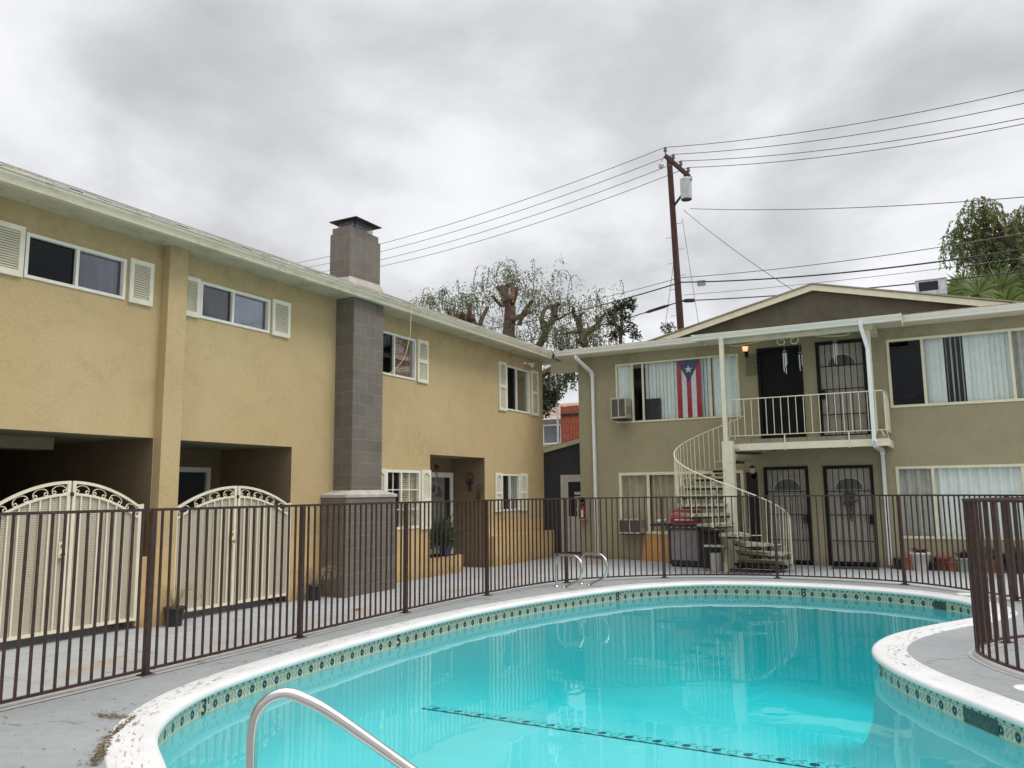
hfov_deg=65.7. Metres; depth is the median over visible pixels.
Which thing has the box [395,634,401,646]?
depth marker
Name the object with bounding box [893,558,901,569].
plant pot
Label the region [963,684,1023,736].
pool skimmer
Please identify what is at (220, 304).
window
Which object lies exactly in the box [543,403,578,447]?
neighbour house
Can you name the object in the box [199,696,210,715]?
depth marker
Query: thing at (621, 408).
window air conditioner
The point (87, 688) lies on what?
deck kerb
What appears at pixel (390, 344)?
window
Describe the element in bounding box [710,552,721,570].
bucket
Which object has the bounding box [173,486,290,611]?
arched gate
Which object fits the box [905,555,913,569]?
plant pot
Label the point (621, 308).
dark tree
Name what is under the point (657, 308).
cable
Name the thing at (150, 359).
tan apartment building
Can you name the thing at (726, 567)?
leaning board
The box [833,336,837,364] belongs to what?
wind chime
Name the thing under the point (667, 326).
dark tree
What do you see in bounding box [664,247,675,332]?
guy wire
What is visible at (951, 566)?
plant pot
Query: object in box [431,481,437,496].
twig wreath
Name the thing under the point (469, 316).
pollarded tree
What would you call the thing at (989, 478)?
window
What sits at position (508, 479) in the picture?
window
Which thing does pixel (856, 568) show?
doormat
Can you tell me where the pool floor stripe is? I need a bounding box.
[422,705,854,767]
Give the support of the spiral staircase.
on the patio
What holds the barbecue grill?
on the patio
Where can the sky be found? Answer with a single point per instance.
(262, 125)
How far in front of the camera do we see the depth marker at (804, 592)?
13.62 m
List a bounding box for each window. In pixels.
[23,232,126,299]
[200,281,270,332]
[383,331,415,380]
[386,470,420,529]
[503,474,519,510]
[507,365,529,413]
[543,424,560,444]
[615,353,740,422]
[619,470,745,534]
[886,327,1023,407]
[895,464,1023,539]
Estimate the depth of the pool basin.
10.57 m
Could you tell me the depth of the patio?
10.77 m
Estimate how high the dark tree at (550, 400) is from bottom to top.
6.215 m
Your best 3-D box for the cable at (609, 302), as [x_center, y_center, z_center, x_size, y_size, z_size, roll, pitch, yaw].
[0.687,-3.105,35.468,0.046,1.284,18.436,5,-9,-34]
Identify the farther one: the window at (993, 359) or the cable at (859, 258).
the cable at (859, 258)
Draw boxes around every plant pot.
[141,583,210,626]
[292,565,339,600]
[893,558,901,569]
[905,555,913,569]
[909,547,930,570]
[929,560,939,570]
[933,556,951,570]
[946,558,956,571]
[954,549,968,571]
[981,546,995,572]
[1002,545,1023,573]
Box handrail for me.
[246,688,417,767]
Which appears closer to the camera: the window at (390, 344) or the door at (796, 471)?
the window at (390, 344)
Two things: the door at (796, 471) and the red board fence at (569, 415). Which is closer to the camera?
the door at (796, 471)
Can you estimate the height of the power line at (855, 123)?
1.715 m
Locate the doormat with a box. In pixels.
[831,566,879,569]
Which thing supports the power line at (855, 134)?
attached to the utility pole
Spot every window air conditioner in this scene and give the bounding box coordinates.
[610,397,631,420]
[618,519,644,534]
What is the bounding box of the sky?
[0,0,1023,403]
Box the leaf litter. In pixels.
[4,566,958,767]
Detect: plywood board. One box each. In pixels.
[642,535,667,561]
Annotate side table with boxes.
[704,544,726,570]
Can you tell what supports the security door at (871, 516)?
in the olive apartment building at (910, 392)
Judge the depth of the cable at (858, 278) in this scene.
25.24 m
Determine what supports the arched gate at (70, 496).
attached to the tan apartment building at (150, 359)
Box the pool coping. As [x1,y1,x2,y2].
[103,581,1023,767]
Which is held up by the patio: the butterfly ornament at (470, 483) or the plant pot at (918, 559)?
the plant pot at (918, 559)
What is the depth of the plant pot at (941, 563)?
15.99 m
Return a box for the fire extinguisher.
[581,501,584,518]
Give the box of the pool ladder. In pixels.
[554,552,607,587]
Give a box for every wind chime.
[783,350,786,373]
[798,344,802,370]
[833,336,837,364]
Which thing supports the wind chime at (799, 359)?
hanging from the olive apartment building at (910, 392)
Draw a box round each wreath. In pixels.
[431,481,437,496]
[842,489,859,521]
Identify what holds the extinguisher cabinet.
attached to the olive apartment building at (910, 392)
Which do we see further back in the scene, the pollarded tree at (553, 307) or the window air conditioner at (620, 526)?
the pollarded tree at (553, 307)
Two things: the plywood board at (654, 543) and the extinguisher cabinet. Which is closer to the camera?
the plywood board at (654, 543)
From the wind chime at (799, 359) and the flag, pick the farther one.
the flag
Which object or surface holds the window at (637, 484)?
in the olive apartment building at (910, 392)
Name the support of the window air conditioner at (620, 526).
attached to the olive apartment building at (910, 392)
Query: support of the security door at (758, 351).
in the olive apartment building at (910, 392)
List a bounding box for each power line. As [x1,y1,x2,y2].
[298,148,662,262]
[311,155,670,266]
[323,161,679,271]
[380,168,685,266]
[666,89,1023,147]
[674,103,1023,154]
[682,118,1023,160]
[689,123,1023,167]
[690,197,1023,209]
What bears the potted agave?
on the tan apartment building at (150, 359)
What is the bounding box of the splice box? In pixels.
[697,280,705,286]
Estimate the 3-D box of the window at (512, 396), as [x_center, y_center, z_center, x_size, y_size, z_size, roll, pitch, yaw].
[0.108,0.153,19.805,0.128,1.100,1.210,-5,-9,28]
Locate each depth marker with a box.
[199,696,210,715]
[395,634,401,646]
[615,592,621,600]
[800,588,809,596]
[879,664,882,677]
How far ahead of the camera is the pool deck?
6.88 m
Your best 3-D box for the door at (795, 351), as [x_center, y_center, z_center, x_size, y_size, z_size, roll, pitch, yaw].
[6.208,0.217,18.247,0.970,2.115,0.030,-5,-9,28]
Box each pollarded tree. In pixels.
[409,280,508,327]
[473,256,563,346]
[517,257,592,350]
[539,280,624,350]
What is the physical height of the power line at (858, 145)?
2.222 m
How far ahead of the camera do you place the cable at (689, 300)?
23.38 m
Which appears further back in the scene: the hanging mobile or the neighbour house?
the neighbour house
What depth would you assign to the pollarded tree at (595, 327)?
27.96 m
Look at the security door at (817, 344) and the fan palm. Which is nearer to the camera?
the security door at (817, 344)
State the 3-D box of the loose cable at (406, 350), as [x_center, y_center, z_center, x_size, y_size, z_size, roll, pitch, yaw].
[-2.137,-0.843,14.701,0.617,1.376,0.071,5,-10,-38]
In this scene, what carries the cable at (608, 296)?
attached to the utility pole
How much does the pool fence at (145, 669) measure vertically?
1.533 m
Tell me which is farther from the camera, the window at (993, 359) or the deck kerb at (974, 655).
the window at (993, 359)
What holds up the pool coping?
on the pool deck
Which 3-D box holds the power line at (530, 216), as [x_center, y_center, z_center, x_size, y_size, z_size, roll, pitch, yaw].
[-4.621,-6.963,37.993,29.003,1.543,0.024,-8,-11,42]
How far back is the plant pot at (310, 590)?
12.57 m
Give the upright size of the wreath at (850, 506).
0.711 m
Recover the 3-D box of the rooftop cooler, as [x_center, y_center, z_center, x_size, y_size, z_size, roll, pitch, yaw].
[11.601,-1.925,21.840,0.780,1.830,0.740,-5,-9,28]
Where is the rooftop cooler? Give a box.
[915,277,946,294]
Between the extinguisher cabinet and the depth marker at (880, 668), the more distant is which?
the extinguisher cabinet
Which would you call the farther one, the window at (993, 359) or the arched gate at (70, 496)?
the window at (993, 359)
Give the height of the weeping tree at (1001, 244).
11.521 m
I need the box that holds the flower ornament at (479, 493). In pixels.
[476,484,482,501]
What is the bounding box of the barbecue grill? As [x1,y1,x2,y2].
[650,510,701,565]
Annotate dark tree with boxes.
[542,376,562,417]
[600,296,643,343]
[660,321,676,333]
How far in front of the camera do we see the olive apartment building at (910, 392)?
17.55 m
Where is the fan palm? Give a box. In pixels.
[946,265,1023,301]
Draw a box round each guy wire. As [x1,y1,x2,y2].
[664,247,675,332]
[682,219,698,322]
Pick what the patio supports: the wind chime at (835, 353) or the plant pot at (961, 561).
the plant pot at (961, 561)
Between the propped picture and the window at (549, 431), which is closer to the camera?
the propped picture
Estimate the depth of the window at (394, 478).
15.47 m
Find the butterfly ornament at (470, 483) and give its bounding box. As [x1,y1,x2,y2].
[466,473,473,490]
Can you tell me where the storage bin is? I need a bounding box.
[697,530,723,567]
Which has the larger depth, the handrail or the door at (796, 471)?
the door at (796, 471)
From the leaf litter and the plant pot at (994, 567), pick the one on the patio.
the plant pot at (994, 567)
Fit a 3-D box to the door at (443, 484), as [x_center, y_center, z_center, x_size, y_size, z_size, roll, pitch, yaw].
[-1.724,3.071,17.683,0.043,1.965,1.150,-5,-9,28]
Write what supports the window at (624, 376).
in the olive apartment building at (910, 392)
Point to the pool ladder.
(581, 570)
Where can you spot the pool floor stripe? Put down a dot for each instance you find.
(806, 763)
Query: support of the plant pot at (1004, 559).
on the patio
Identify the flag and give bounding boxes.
[676,359,702,417]
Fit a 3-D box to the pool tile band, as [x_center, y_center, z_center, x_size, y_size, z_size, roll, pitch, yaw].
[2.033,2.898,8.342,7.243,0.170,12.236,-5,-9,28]
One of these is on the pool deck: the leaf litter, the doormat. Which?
the leaf litter
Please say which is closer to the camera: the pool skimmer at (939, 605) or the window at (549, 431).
the pool skimmer at (939, 605)
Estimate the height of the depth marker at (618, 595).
0.143 m
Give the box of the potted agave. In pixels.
[430,511,475,555]
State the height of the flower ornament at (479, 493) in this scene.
0.395 m
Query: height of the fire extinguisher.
0.458 m
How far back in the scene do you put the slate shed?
21.81 m
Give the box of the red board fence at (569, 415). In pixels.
[557,405,578,443]
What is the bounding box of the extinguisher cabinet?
[577,496,588,519]
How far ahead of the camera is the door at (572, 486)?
21.58 m
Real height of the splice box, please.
0.190 m
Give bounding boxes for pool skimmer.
[933,593,970,609]
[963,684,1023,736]
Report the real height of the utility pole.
13.616 m
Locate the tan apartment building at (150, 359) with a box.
[0,161,561,627]
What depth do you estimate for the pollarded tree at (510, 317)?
27.56 m
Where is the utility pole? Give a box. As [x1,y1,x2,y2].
[659,147,691,329]
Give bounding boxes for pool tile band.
[158,586,1023,749]
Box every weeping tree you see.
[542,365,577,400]
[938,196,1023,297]
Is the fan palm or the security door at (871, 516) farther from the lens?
the fan palm
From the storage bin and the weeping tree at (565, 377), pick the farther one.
the weeping tree at (565, 377)
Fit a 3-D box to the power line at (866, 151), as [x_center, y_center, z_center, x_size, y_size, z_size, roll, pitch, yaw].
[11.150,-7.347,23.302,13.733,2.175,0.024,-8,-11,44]
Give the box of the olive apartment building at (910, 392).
[542,283,1023,571]
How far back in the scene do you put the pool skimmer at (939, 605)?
12.11 m
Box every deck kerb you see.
[0,577,1021,710]
[968,639,1023,679]
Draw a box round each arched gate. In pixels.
[0,481,143,641]
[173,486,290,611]
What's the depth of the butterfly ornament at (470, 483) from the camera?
18.19 m
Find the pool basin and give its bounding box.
[159,595,1023,767]
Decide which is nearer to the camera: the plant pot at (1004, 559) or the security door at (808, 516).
the plant pot at (1004, 559)
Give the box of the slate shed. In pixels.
[543,416,664,553]
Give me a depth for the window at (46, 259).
9.76 m
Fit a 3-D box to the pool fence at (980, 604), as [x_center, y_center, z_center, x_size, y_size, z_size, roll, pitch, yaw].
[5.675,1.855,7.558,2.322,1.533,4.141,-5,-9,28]
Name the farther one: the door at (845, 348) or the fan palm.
the fan palm
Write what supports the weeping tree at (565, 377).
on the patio
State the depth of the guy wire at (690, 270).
27.24 m
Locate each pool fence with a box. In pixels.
[0,494,1023,704]
[961,497,1023,672]
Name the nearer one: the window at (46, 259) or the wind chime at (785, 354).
the window at (46, 259)
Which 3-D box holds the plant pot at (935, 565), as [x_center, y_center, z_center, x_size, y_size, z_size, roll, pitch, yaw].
[8.580,3.684,16.121,0.259,0.197,0.259,-5,-9,28]
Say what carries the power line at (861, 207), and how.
attached to the utility pole
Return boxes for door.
[430,477,449,553]
[564,478,581,551]
[756,345,806,438]
[760,349,802,436]
[763,466,813,563]
[767,469,809,559]
[815,338,870,435]
[819,342,867,434]
[823,465,879,565]
[827,468,875,561]
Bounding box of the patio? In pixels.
[0,553,1023,705]
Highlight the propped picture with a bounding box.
[645,398,661,419]
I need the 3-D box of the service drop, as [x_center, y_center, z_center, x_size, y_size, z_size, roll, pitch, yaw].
[6.756,-4.285,24.431,0.021,4.813,7.067,1,-8,-10]
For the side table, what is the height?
0.530 m
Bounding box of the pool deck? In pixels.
[0,578,1023,767]
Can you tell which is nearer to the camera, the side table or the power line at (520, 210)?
the side table
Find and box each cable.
[383,319,410,373]
[484,277,679,318]
[488,282,680,328]
[525,300,681,341]
[680,233,1023,277]
[681,248,1023,282]
[682,271,1023,302]
[687,257,1023,294]
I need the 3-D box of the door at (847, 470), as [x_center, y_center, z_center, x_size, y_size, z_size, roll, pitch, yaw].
[7.373,2.839,17.254,0.985,2.105,0.047,-5,-9,28]
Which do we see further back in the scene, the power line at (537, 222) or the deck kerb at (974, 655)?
the power line at (537, 222)
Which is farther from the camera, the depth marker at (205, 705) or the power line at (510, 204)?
the power line at (510, 204)
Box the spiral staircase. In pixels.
[673,335,793,569]
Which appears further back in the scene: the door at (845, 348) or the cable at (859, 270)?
the cable at (859, 270)
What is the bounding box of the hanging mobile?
[434,464,439,478]
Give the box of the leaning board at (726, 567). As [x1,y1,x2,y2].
[724,548,729,572]
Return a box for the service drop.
[684,210,792,289]

